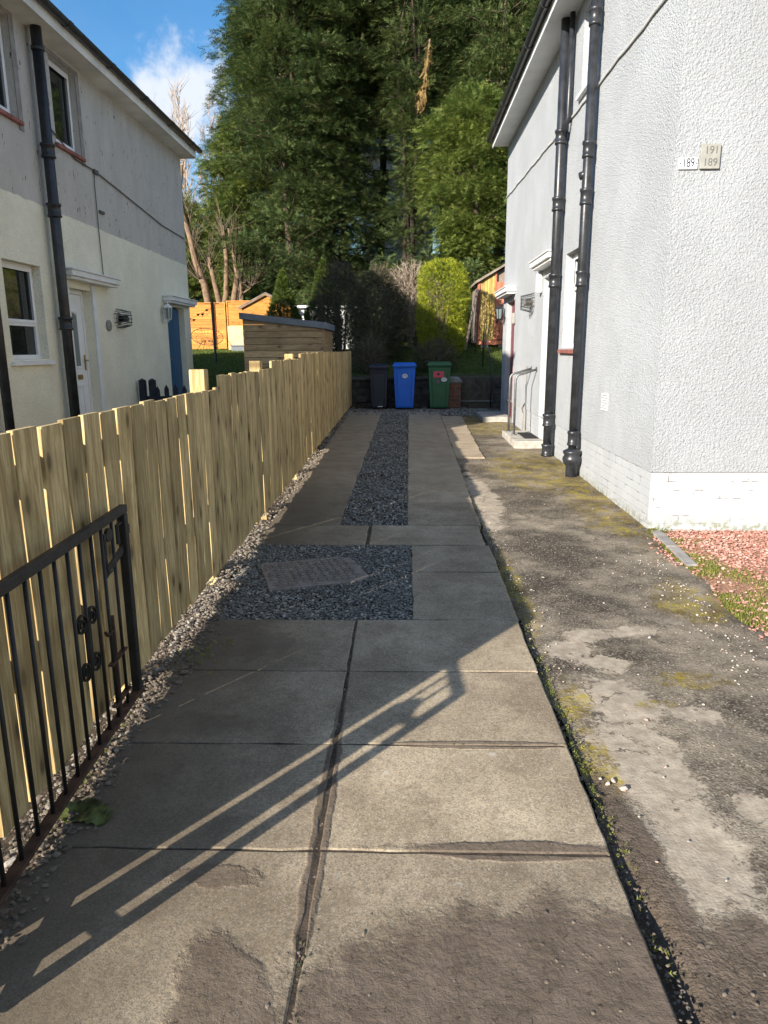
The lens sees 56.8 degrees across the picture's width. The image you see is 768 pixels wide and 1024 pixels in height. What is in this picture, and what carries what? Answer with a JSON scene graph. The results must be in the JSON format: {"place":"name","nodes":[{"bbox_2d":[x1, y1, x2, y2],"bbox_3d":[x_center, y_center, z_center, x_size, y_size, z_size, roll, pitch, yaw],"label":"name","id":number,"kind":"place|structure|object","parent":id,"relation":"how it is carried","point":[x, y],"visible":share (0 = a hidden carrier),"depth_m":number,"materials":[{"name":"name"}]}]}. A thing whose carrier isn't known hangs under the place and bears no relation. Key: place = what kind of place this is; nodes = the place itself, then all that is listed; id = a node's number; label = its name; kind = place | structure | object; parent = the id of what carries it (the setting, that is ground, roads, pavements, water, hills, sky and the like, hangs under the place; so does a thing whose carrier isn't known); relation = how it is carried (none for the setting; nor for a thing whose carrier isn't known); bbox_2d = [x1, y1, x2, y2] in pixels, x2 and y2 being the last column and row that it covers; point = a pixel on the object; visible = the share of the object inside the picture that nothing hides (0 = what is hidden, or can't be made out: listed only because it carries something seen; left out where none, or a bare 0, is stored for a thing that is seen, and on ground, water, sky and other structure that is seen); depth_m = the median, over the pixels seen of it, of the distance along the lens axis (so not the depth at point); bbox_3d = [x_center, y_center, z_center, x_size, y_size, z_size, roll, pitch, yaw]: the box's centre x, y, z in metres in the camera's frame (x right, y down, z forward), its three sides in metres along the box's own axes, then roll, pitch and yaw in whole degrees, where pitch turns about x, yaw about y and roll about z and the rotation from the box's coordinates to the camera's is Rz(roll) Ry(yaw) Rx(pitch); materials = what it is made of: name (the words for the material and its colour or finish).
{"place":"outdoors","nodes":[
{"label":"outdoors","id":0,"kind":"place"},
{"bbox_2d":[50,0,438,253],"label":"sky","id":1,"kind":"structure","parent":0,"point":[151,42],"materials":[{"name":"blue"}]},
{"bbox_2d":[0,412,678,1023],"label":"driveway","id":2,"kind":"structure","parent":0,"point":[204,930],"depth_m":2.35,"materials":[{"name":"concrete"}]},
{"bbox_2d":[58,797,113,825],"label":"leaf clump","id":3,"kind":"object","parent":2,"relation":"on","point":[95,812],"visible":0.87,"depth_m":2.45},
{"bbox_2d":[0,579,245,948],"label":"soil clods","id":4,"kind":"object","parent":2,"relation":"on","point":[98,768],"visible":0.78,"depth_m":2.84,"materials":[{"name":"gravel"}]},
{"bbox_2d":[8,637,246,852],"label":"weeds","id":5,"kind":"object","parent":2,"relation":"on","point":[203,655],"visible":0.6,"depth_m":3.64,"materials":[{"name":"green plant"}]},
{"bbox_2d":[0,407,355,933],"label":"rubble","id":6,"kind":"object","parent":2,"relation":"on","point":[227,574],"visible":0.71,"depth_m":4.35,"materials":[{"name":"gravel"}]},
{"bbox_2d":[48,621,606,1023],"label":"joint","id":7,"kind":"object","parent":2,"relation":"on","point":[304,927],"visible":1,"depth_m":2.30,"materials":[{"name":"concrete"}]},
{"bbox_2d":[287,736,338,1023],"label":"weeds","id":8,"kind":"object","parent":7,"relation":"on","point":[294,937],"visible":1,"depth_m":1.88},
{"bbox_2d":[365,526,371,544],"bbox_3d":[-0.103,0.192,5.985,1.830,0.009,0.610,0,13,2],"label":"joint","id":9,"kind":"object","parent":2,"relation":"on","point":[368,535],"visible":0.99,"depth_m":5.96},
{"bbox_2d":[1,253,687,1023],"bbox_3d":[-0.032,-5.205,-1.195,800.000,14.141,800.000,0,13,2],"label":"ground","id":10,"kind":"structure","parent":0,"point":[475,387],"depth_m":7.55,"materials":[{"name":"soil"}]},
{"bbox_2d":[0,0,202,432],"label":"house","id":11,"kind":"structure","parent":10,"relation":"on","point":[97,144],"depth_m":10.06,"materials":[{"name":"paint"}]},
{"bbox_2d":[0,25,24,125],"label":"window","id":12,"kind":"structure","parent":11,"relation":"in","point":[4,98],"depth_m":8.30,"materials":[{"name":"white plastic"}]},
{"bbox_2d":[1,260,55,365],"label":"window","id":13,"kind":"structure","parent":11,"relation":"in","point":[18,283],"depth_m":8.77,"materials":[{"name":"white plastic"}]},
{"bbox_2d":[48,59,85,161],"bbox_3d":[-4.368,-5.454,9.641,0.190,1.110,0.840,0,13,2],"label":"window","id":14,"kind":"structure","parent":11,"relation":"in","point":[58,78],"depth_m":9.76,"materials":[{"name":"white plastic"}]},
{"bbox_2d":[69,289,93,413],"bbox_3d":[-4.427,-2.152,10.278,0.118,2.050,0.740,0,13,2],"label":"door","id":15,"kind":"structure","parent":11,"relation":"in","point":[76,297],"depth_m":10.41,"materials":[{"name":"white plastic"}]},
{"bbox_2d":[106,320,111,330],"bbox_3d":[-4.272,-2.897,11.036,0.020,0.162,0.200,0,13,2],"label":"wall vent","id":16,"kind":"object","parent":11,"relation":"attached to","point":[108,325],"depth_m":11.02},
{"bbox_2d":[114,308,132,328],"bbox_3d":[-4.167,-3.112,11.435,0.209,0.308,0.408,0,13,2],"label":"flue guard","id":17,"kind":"object","parent":11,"relation":"attached to","point":[121,319],"visible":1,"depth_m":11.39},
{"bbox_2d":[162,301,171,323],"bbox_3d":[-4.106,-3.779,13.467,0.210,0.411,0.159,0,13,2],"label":"wall lantern","id":18,"kind":"object","parent":11,"relation":"attached to","point":[167,307],"depth_m":13.44,"materials":[{"name":"white metal"}]},
{"bbox_2d":[168,309,182,395],"bbox_3d":[-4.289,-3.131,14.493,0.131,1.970,1.060,0,13,2],"label":"door","id":19,"kind":"structure","parent":11,"relation":"in","point":[173,325],"depth_m":14.60,"materials":[{"name":"blue paint"}]},
{"bbox_2d":[138,378,212,400],"bbox_3d":[-3.131,-1.788,12.274,2.165,1.030,0.130,0,13,2],"label":"picket fence","id":20,"kind":"object","parent":10,"relation":"on","point":[154,392],"visible":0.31,"depth_m":12.20,"materials":[{"name":"black paint"}]},
{"bbox_2d":[0,351,351,837],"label":"fence","id":21,"kind":"object","parent":10,"relation":"on","point":[198,478],"visible":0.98,"depth_m":3.39,"materials":[{"name":"brown wood"}]},
{"bbox_2d":[164,75,197,277],"bbox_3d":[-8.893,-14.452,31.870,1.789,9.441,1.738,0,13,2],"label":"bare tree","id":22,"kind":"object","parent":10,"relation":"on","point":[177,100],"visible":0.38,"depth_m":31.06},
{"bbox_2d":[171,101,201,298],"bbox_3d":[-8.350,-12.857,30.143,1.740,8.456,1.765,0,13,2],"label":"bare tree","id":23,"kind":"object","parent":10,"relation":"on","point":[183,116],"visible":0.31,"depth_m":29.46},
{"bbox_2d":[190,303,213,348],"bbox_3d":[-6.809,-6.882,26.319,0.970,1.680,0.060,0,13,2],"label":"lap fence","id":24,"kind":"object","parent":10,"relation":"on","point":[203,321],"visible":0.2,"depth_m":26.30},
{"bbox_2d":[183,192,231,308],"bbox_3d":[-7.971,-10.297,29.442,4.276,5.399,4.236,0,13,2],"label":"evergreen shrub","id":25,"kind":"object","parent":10,"relation":"on","point":[193,281],"visible":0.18,"depth_m":28.57,"materials":[{"name":"green plant"}]},
{"bbox_2d":[192,88,229,266],"bbox_3d":[-7.284,-13.678,30.947,1.985,9.005,1.713,4,14,19],"label":"bare tree","id":26,"kind":"object","parent":10,"relation":"on","point":[202,134],"visible":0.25,"depth_m":30.40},
{"bbox_2d":[180,164,243,322],"bbox_3d":[-6.676,-9.608,26.020,2.655,7.009,1.888,6,14,25],"label":"pruned tree","id":27,"kind":"object","parent":10,"relation":"on","point":[200,276],"visible":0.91,"depth_m":26.09,"materials":[{"name":"brown plant"}]},
{"bbox_2d":[192,348,244,386],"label":"lawn","id":28,"kind":"structure","parent":10,"relation":"on","point":[202,354],"depth_m":20.38,"materials":[{"name":"green plant"}]},
{"bbox_2d":[191,328,222,350],"bbox_3d":[-6.229,-6.075,25.061,1.090,0.834,0.976,0,13,2],"label":"garden chair","id":29,"kind":"object","parent":28,"relation":"on","point":[210,341],"visible":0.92,"depth_m":25.16,"materials":[{"name":"orange paint"}]},
{"bbox_2d":[204,302,218,361],"bbox_3d":[-4.688,-4.800,19.561,0.400,1.861,0.072,0,13,2],"label":"washing pole","id":30,"kind":"object","parent":28,"relation":"on","point":[213,330],"visible":0.8,"depth_m":19.49,"materials":[{"name":"metal"}]},
{"bbox_2d":[228,326,243,349],"bbox_3d":[-5.256,-6.264,25.554,0.580,0.840,0.500,0,13,2],"label":"planter box","id":31,"kind":"object","parent":28,"relation":"on","point":[235,335],"visible":0.6,"depth_m":25.30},
{"bbox_2d":[230,345,243,350],"bbox_3d":[-4.989,-5.707,24.751,0.600,0.210,0.540,0,13,2],"label":"grow tray","id":32,"kind":"object","parent":28,"relation":"on","point":[237,347],"visible":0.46,"depth_m":24.51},
{"bbox_2d":[238,292,292,344],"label":"garden shed","id":33,"kind":"structure","parent":28,"relation":"on","point":[258,305],"depth_m":24.15,"materials":[{"name":"orange wood"}]},
{"bbox_2d":[264,268,301,324],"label":"dwarf conifer","id":34,"kind":"object","parent":28,"relation":"on","point":[277,308],"visible":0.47,"depth_m":21.01,"materials":[{"name":"green plant"}]},
{"bbox_2d":[214,303,226,348],"bbox_3d":[-6.072,-6.904,26.396,0.420,1.680,0.060,0,13,2],"label":"lap fence","id":35,"kind":"object","parent":10,"relation":"on","point":[220,317],"visible":0.84,"depth_m":26.37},
{"bbox_2d":[184,114,280,301],"bbox_3d":[-5.710,-11.077,27.692,4.082,8.029,3.733,7,15,30],"label":"conifer tree","id":36,"kind":"object","parent":10,"relation":"on","point":[216,171],"visible":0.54,"depth_m":26.79,"materials":[{"name":"green plant"}]},
{"bbox_2d":[186,183,278,322],"bbox_3d":[-6.444,-10.668,29.512,4.844,6.045,4.548,0,13,2],"label":"evergreen shrub","id":37,"kind":"object","parent":10,"relation":"on","point":[230,291],"visible":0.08,"depth_m":28.83,"materials":[{"name":"green plant"}]},
{"bbox_2d":[226,301,245,348],"bbox_3d":[-5.120,-6.910,26.264,1.350,1.740,0.060,0,13,2],"label":"lap fence","id":38,"kind":"object","parent":10,"relation":"on","point":[232,311],"visible":0.33,"depth_m":26.18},
{"bbox_2d":[214,215,277,301],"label":"pruned tree","id":39,"kind":"object","parent":10,"relation":"on","point":[238,284],"visible":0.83,"depth_m":26.24,"materials":[{"name":"brown plant"}]},
{"bbox_2d":[197,0,338,287],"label":"conifer tree","id":40,"kind":"object","parent":10,"relation":"on","point":[220,94],"visible":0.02,"depth_m":29.61,"materials":[{"name":"green plant"}]},
{"bbox_2d":[239,312,334,370],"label":"timber store","id":41,"kind":"structure","parent":10,"relation":"on","point":[277,340],"depth_m":15.24,"materials":[{"name":"wood"}]},
{"bbox_2d":[201,0,374,300],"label":"conifer tree","id":42,"kind":"object","parent":10,"relation":"on","point":[283,110],"visible":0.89,"depth_m":24.99,"materials":[{"name":"green plant"}]},
{"bbox_2d":[270,273,308,302],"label":"evergreen shrub","id":43,"kind":"object","parent":10,"relation":"on","point":[297,288],"visible":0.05,"depth_m":26.80,"materials":[{"name":"green plant"}]},
{"bbox_2d":[208,544,412,620],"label":"gravel","id":44,"kind":"structure","parent":10,"relation":"on","point":[398,553],"depth_m":4.65,"materials":[{"name":"gravel"}]},
{"bbox_2d":[260,557,368,594],"bbox_3d":[-0.504,0.439,5.037,0.702,0.058,0.596,-4,14,-17],"label":"inspection cover","id":45,"kind":"object","parent":44,"relation":"on","point":[301,574],"visible":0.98,"depth_m":4.96,"materials":[{"name":"metal"}]},
{"bbox_2d":[245,4,378,282],"bbox_3d":[-3.472,-18.875,31.827,6.826,17.437,6.961,-7,15,-28],"label":"conifer tree","id":46,"kind":"object","parent":10,"relation":"on","point":[332,164],"depth_m":31.71,"materials":[{"name":"green plant"}]},
{"bbox_2d":[302,257,343,351],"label":"dwarf conifer","id":47,"kind":"object","parent":10,"relation":"on","point":[319,273],"visible":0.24,"depth_m":20.97,"materials":[{"name":"green plant"}]},
{"bbox_2d":[292,269,353,304],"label":"evergreen shrub","id":48,"kind":"object","parent":10,"relation":"on","point":[303,299],"visible":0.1,"depth_m":25.86,"materials":[{"name":"green plant"}]},
{"bbox_2d":[297,305,352,348],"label":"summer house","id":49,"kind":"structure","parent":10,"relation":"on","point":[302,310],"depth_m":24.55,"materials":[{"name":"white glass"}]},
{"bbox_2d":[307,257,372,352],"bbox_3d":[-1.184,-5.572,19.449,1.893,2.833,2.023,0,13,2],"label":"scrub bush","id":50,"kind":"object","parent":10,"relation":"on","point":[324,305],"visible":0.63,"depth_m":19.20,"materials":[{"name":"plant"}]},
{"bbox_2d":[273,0,409,302],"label":"conifer tree","id":51,"kind":"object","parent":10,"relation":"on","point":[358,14],"visible":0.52,"depth_m":26.25,"materials":[{"name":"green plant"}]},
{"bbox_2d":[347,329,389,373],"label":"scrub bush","id":52,"kind":"object","parent":10,"relation":"on","point":[368,360],"visible":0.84,"depth_m":17.40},
{"bbox_2d":[341,410,409,525],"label":"gravel","id":53,"kind":"structure","parent":10,"relation":"on","point":[399,422],"depth_m":8.38,"materials":[{"name":"gravel"}]},
{"bbox_2d":[339,258,413,362],"bbox_3d":[-0.225,-5.160,18.434,2.002,2.756,2.182,0,13,2],"label":"scrub bush","id":54,"kind":"object","parent":10,"relation":"on","point":[386,299],"visible":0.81,"depth_m":18.27,"materials":[{"name":"plant"}]},
{"bbox_2d":[344,60,415,244],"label":"conifer tree","id":55,"kind":"object","parent":10,"relation":"on","point":[364,143],"depth_m":44.39,"materials":[{"name":"green plant"}]},
{"bbox_2d":[341,0,428,265],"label":"conifer tree","id":56,"kind":"object","parent":10,"relation":"on","point":[383,170],"visible":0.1,"depth_m":28.40,"materials":[{"name":"green plant"}]},
{"bbox_2d":[341,251,431,345],"bbox_3d":[0.041,-6.826,23.518,3.512,3.500,3.470,0,13,2],"label":"evergreen shrub","id":57,"kind":"object","parent":10,"relation":"on","point":[388,265],"visible":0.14,"depth_m":23.16,"materials":[{"name":"green plant"}]},
{"bbox_2d":[353,134,432,265],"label":"house","id":58,"kind":"structure","parent":10,"relation":"on","point":[388,168],"depth_m":37.36,"materials":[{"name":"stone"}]},
{"bbox_2d":[372,168,389,191],"bbox_3d":[-0.154,-17.300,37.040,0.950,1.150,0.085,0,13,2],"label":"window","id":59,"kind":"structure","parent":58,"relation":"in","point":[387,169],"depth_m":36.92,"materials":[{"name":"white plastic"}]},
{"bbox_2d":[367,0,448,207],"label":"conifer tree","id":60,"kind":"object","parent":10,"relation":"on","point":[423,106],"visible":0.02,"depth_m":44.83,"materials":[{"name":"green plant"}]},
{"bbox_2d":[373,259,444,347],"bbox_3d":[0.690,-5.938,20.473,2.198,2.669,2.099,0,13,2],"label":"scrub bush","id":61,"kind":"object","parent":10,"relation":"on","point":[409,281],"visible":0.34,"depth_m":20.17,"materials":[{"name":"plant"}]},
{"bbox_2d":[356,0,465,337],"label":"conifer tree","id":62,"kind":"object","parent":10,"relation":"on","point":[406,108],"visible":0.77,"depth_m":25.34,"materials":[{"name":"green plant"}]},
{"bbox_2d":[415,39,433,114],"bbox_3d":[1.347,-14.956,24.371,0.673,2.636,1.964,0,13,2],"label":"dead bough","id":63,"kind":"object","parent":62,"relation":"hanging from","point":[426,65],"visible":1,"depth_m":23.91,"materials":[{"name":"wood"}]},
{"bbox_2d":[345,407,487,416],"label":"gravel","id":64,"kind":"structure","parent":10,"relation":"on","point":[456,412],"depth_m":16.07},
{"bbox_2d":[369,364,388,407],"bbox_3d":[-0.111,-2.941,16.639,0.456,1.038,0.721,0,13,2],"label":"wheelie bin","id":65,"kind":"object","parent":64,"relation":"on","point":[379,379],"visible":0.98,"depth_m":16.34,"materials":[{"name":"plastic"}]},
{"bbox_2d":[392,362,416,407],"bbox_3d":[0.479,-2.953,16.619,0.551,1.064,0.721,0,13,2],"label":"wheelie bin","id":66,"kind":"object","parent":64,"relation":"on","point":[404,378],"visible":1,"depth_m":16.32,"materials":[{"name":"blue plastic"}]},
{"bbox_2d":[426,361,451,407],"bbox_3d":[1.278,-2.960,16.595,0.562,1.078,0.721,0,13,2],"label":"wheelie bin","id":67,"kind":"object","parent":64,"relation":"on","point":[438,380],"visible":1,"depth_m":16.30,"materials":[{"name":"green plastic"}]},
{"bbox_2d":[352,377,500,408],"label":"garden wall","id":68,"kind":"structure","parent":10,"relation":"on","point":[361,389],"depth_m":16.95,"materials":[{"name":"stone"}]},
{"bbox_2d":[352,345,501,374],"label":"lawn","id":69,"kind":"structure","parent":10,"relation":"on","point":[468,347],"depth_m":18.72,"materials":[{"name":"green plant"}]},
{"bbox_2d":[414,256,471,359],"bbox_3d":[1.554,-5.298,18.737,1.570,2.745,1.620,0,13,2],"label":"golden conifer","id":70,"kind":"object","parent":69,"relation":"on","point":[423,306],"visible":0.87,"depth_m":18.46,"materials":[{"name":"green plant"}]},
{"bbox_2d":[469,264,504,347],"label":"garden shed","id":71,"kind":"structure","parent":69,"relation":"on","point":[485,320],"depth_m":20.18,"materials":[{"name":"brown wood"}]},
{"bbox_2d":[495,282,503,339],"bbox_3d":[3.519,-5.696,20.114,0.755,1.580,0.102,0,13,2],"label":"door","id":72,"kind":"structure","parent":71,"relation":"in","point":[499,326],"depth_m":20.21,"materials":[{"name":"wood"}]},
{"bbox_2d":[405,243,456,344],"bbox_3d":[1.639,-7.398,25.116,3.047,4.112,3.152,-13,18,-43],"label":"evergreen shrub","id":73,"kind":"object","parent":10,"relation":"on","point":[422,259],"visible":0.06,"depth_m":24.72,"materials":[{"name":"green plant"}]},
{"bbox_2d":[406,338,462,371],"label":"scrub bush","id":74,"kind":"object","parent":10,"relation":"on","point":[431,352],"visible":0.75,"depth_m":17.45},
{"bbox_2d":[393,0,494,278],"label":"conifer tree","id":75,"kind":"object","parent":10,"relation":"on","point":[449,8],"visible":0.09,"depth_m":28.80,"materials":[{"name":"green plant"}]},
{"bbox_2d":[448,376,461,408],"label":"brick pier","id":76,"kind":"structure","parent":10,"relation":"on","point":[455,392],"depth_m":16.78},
{"bbox_2d":[405,78,508,340],"bbox_3d":[3.037,-9.785,23.787,4.757,8.514,4.791,0,13,2],"label":"weeping conifer","id":77,"kind":"object","parent":10,"relation":"on","point":[460,129],"visible":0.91,"depth_m":23.02,"materials":[{"name":"green plant"}]},
{"bbox_2d":[427,256,487,346],"bbox_3d":[2.514,-6.509,22.813,3.118,3.240,2.822,0,13,2],"label":"evergreen shrub","id":78,"kind":"object","parent":10,"relation":"on","point":[474,273],"visible":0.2,"depth_m":22.42,"materials":[{"name":"green plant"}]},
{"bbox_2d":[463,290,478,349],"bbox_3d":[2.452,-5.399,19.988,0.485,1.657,0.100,-11,16,-38],"label":"plank","id":79,"kind":"object","parent":10,"relation":"on","point":[472,314],"visible":1,"depth_m":19.97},
{"bbox_2d":[426,0,525,263],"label":"conifer tree","id":80,"kind":"object","parent":10,"relation":"on","point":[513,4],"visible":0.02,"depth_m":29.34,"materials":[{"name":"green plant"}]},
{"bbox_2d":[416,0,539,275],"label":"conifer tree","id":81,"kind":"object","parent":10,"relation":"on","point":[484,59],"visible":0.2,"depth_m":24.95,"materials":[{"name":"green plant"}]},
{"bbox_2d":[482,332,491,407],"bbox_3d":[2.503,-3.493,17.293,0.033,1.780,1.432,0,13,0],"label":"step rail","id":82,"kind":"object","parent":10,"relation":"on","point":[490,363],"visible":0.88,"depth_m":16.86,"materials":[{"name":"metal"}]},
{"bbox_2d":[495,0,540,260],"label":"conifer tree","id":83,"kind":"object","parent":10,"relation":"on","point":[532,7],"visible":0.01,"depth_m":24.41,"materials":[{"name":"green plant"}]},
{"bbox_2d":[486,0,767,530],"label":"house","id":84,"kind":"structure","parent":10,"relation":"on","point":[636,261],"depth_m":6.22,"materials":[{"name":"paint"}]},
{"bbox_2d":[495,303,504,322],"bbox_3d":[2.421,-4.147,14.806,0.210,0.411,0.159,0,13,2],"label":"wall lantern","id":85,"kind":"object","parent":84,"relation":"attached to","point":[499,308],"depth_m":14.77,"materials":[{"name":"black paint"}]},
{"bbox_2d":[510,303,513,414],"bbox_3d":[2.637,-3.050,14.287,0.072,2.240,1.030,0,13,2],"label":"door","id":86,"kind":"structure","parent":84,"relation":"in","point":[512,325],"depth_m":14.53,"materials":[{"name":"red paint"}]},
{"bbox_2d":[521,366,526,429],"bbox_3d":[2.414,-1.963,12.285,0.055,1.100,0.170,-1,13,-3],"label":"gas pipe","id":87,"kind":"object","parent":84,"relation":"attached to","point":[523,413],"visible":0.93,"depth_m":12.27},
{"bbox_2d":[520,293,534,312],"bbox_3d":[2.332,-3.420,11.618,0.209,0.308,0.408,0,13,2],"label":"flue guard","id":88,"kind":"object","parent":84,"relation":"attached to","point":[529,302],"visible":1,"depth_m":11.57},
{"bbox_2d":[557,253,577,353],"bbox_3d":[2.411,-2.615,8.845,0.210,1.250,1.160,0,13,2],"label":"window","id":89,"kind":"structure","parent":84,"relation":"in","point":[575,263],"depth_m":9.28,"materials":[{"name":"white plastic"}]},
{"bbox_2d":[576,71,597,100],"bbox_3d":[2.356,-4.869,8.123,0.140,0.067,0.800,0,13,2],"label":"window","id":90,"kind":"structure","parent":84,"relation":"in","point":[584,89],"depth_m":8.26,"materials":[{"name":"white plastic"}]},
{"bbox_2d":[678,157,697,169],"bbox_3d":[2.359,-2.704,5.509,0.147,0.087,0.015,0,13,2],"label":"number plate","id":91,"kind":"object","parent":84,"relation":"attached to","point":[687,163],"visible":1,"depth_m":5.50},
{"bbox_2d":[699,143,721,168],"bbox_3d":[2.522,-2.748,5.491,0.150,0.180,0.022,0,13,2],"label":"number plate","id":92,"kind":"object","parent":84,"relation":"attached to","point":[710,154],"visible":1,"depth_m":5.48,"materials":[{"name":"grey"}]},
{"bbox_2d":[651,530,697,566],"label":"kerb","id":93,"kind":"structure","parent":10,"relation":"on","point":[684,558],"depth_m":5.57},
{"bbox_2d":[647,526,673,534],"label":"weeds","id":94,"kind":"object","parent":93,"relation":"on","point":[659,530],"visible":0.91,"depth_m":6.08,"materials":[{"name":"green plant"}]},
{"bbox_2d":[647,529,767,647],"bbox_3d":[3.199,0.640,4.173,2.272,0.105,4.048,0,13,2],"label":"red gravel","id":95,"kind":"structure","parent":10,"relation":"on","point":[708,536],"depth_m":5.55,"materials":[{"name":"gravel"}]},
{"bbox_3d":[-1.170,0.932,1.603,0.084,1.080,0.084,0,13,2],"label":"gate post","id":96,"kind":"object","parent":10,"relation":"on","visible":0},
{"bbox_2d":[0,504,143,906],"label":"gate","id":97,"kind":"structure","parent":96,"relation":"attached to","point":[23,574],"depth_m":2.50,"materials":[{"name":"black metal"}]},
{"bbox_2d":[265,486,767,1023],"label":"joint soil","id":98,"kind":"structure","parent":0,"point":[619,862],"depth_m":2.07,"materials":[{"name":"soil"}]},
{"bbox_2d":[466,478,682,981],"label":"weeds","id":99,"kind":"object","parent":98,"relation":"on","point":[594,792],"visible":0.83,"depth_m":2.79,"materials":[{"name":"green plant"}]},
{"bbox_2d":[451,408,767,1023],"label":"path","id":100,"kind":"structure","parent":0,"point":[708,799],"depth_m":3.28,"materials":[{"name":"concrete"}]},
{"bbox_2d":[476,411,510,421],"bbox_3d":[2.254,-1.885,14.745,0.558,0.290,1.300,0,13,2],"label":"doorstep","id":101,"kind":"object","parent":100,"relation":"on","point":[494,416],"visible":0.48,"depth_m":14.21,"materials":[{"name":"concrete"}]},
{"bbox_2d":[502,430,542,448],"bbox_3d":[2.213,-1.089,11.423,0.448,0.285,1.430,0,13,2],"label":"doorstep","id":102,"kind":"object","parent":100,"relation":"on","point":[518,441],"visible":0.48,"depth_m":10.77,"materials":[{"name":"concrete"}]},
{"bbox_2d":[507,366,531,431],"bbox_3d":[2.244,-1.883,11.841,0.395,1.075,0.090,0,13,2],"label":"handrail","id":103,"kind":"object","parent":102,"relation":"on","point":[509,399],"visible":0.95,"depth_m":11.81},
{"bbox_2d":[511,367,536,434],"bbox_3d":[2.241,-1.778,11.383,0.375,1.075,0.090,0,13,2],"label":"handrail","id":104,"kind":"object","parent":102,"relation":"on","point":[515,389],"visible":1,"depth_m":11.35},
{"bbox_2d":[517,432,538,438],"bbox_3d":[2.292,-1.222,11.329,0.210,0.010,0.750,0,13,2],"label":"doormat","id":105,"kind":"object","parent":102,"relation":"on","point":[527,435],"visible":1,"depth_m":11.27,"materials":[{"name":"black rubber"}]},
{"bbox_2d":[476,459,767,881],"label":"loose chippings","id":106,"kind":"object","parent":100,"relation":"on","point":[646,719],"visible":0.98,"depth_m":4.20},
{"bbox_2d":[661,538,767,631],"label":"grass","id":107,"kind":"structure","parent":0,"point":[705,569],"depth_m":4.71,"materials":[{"name":"green plant"}]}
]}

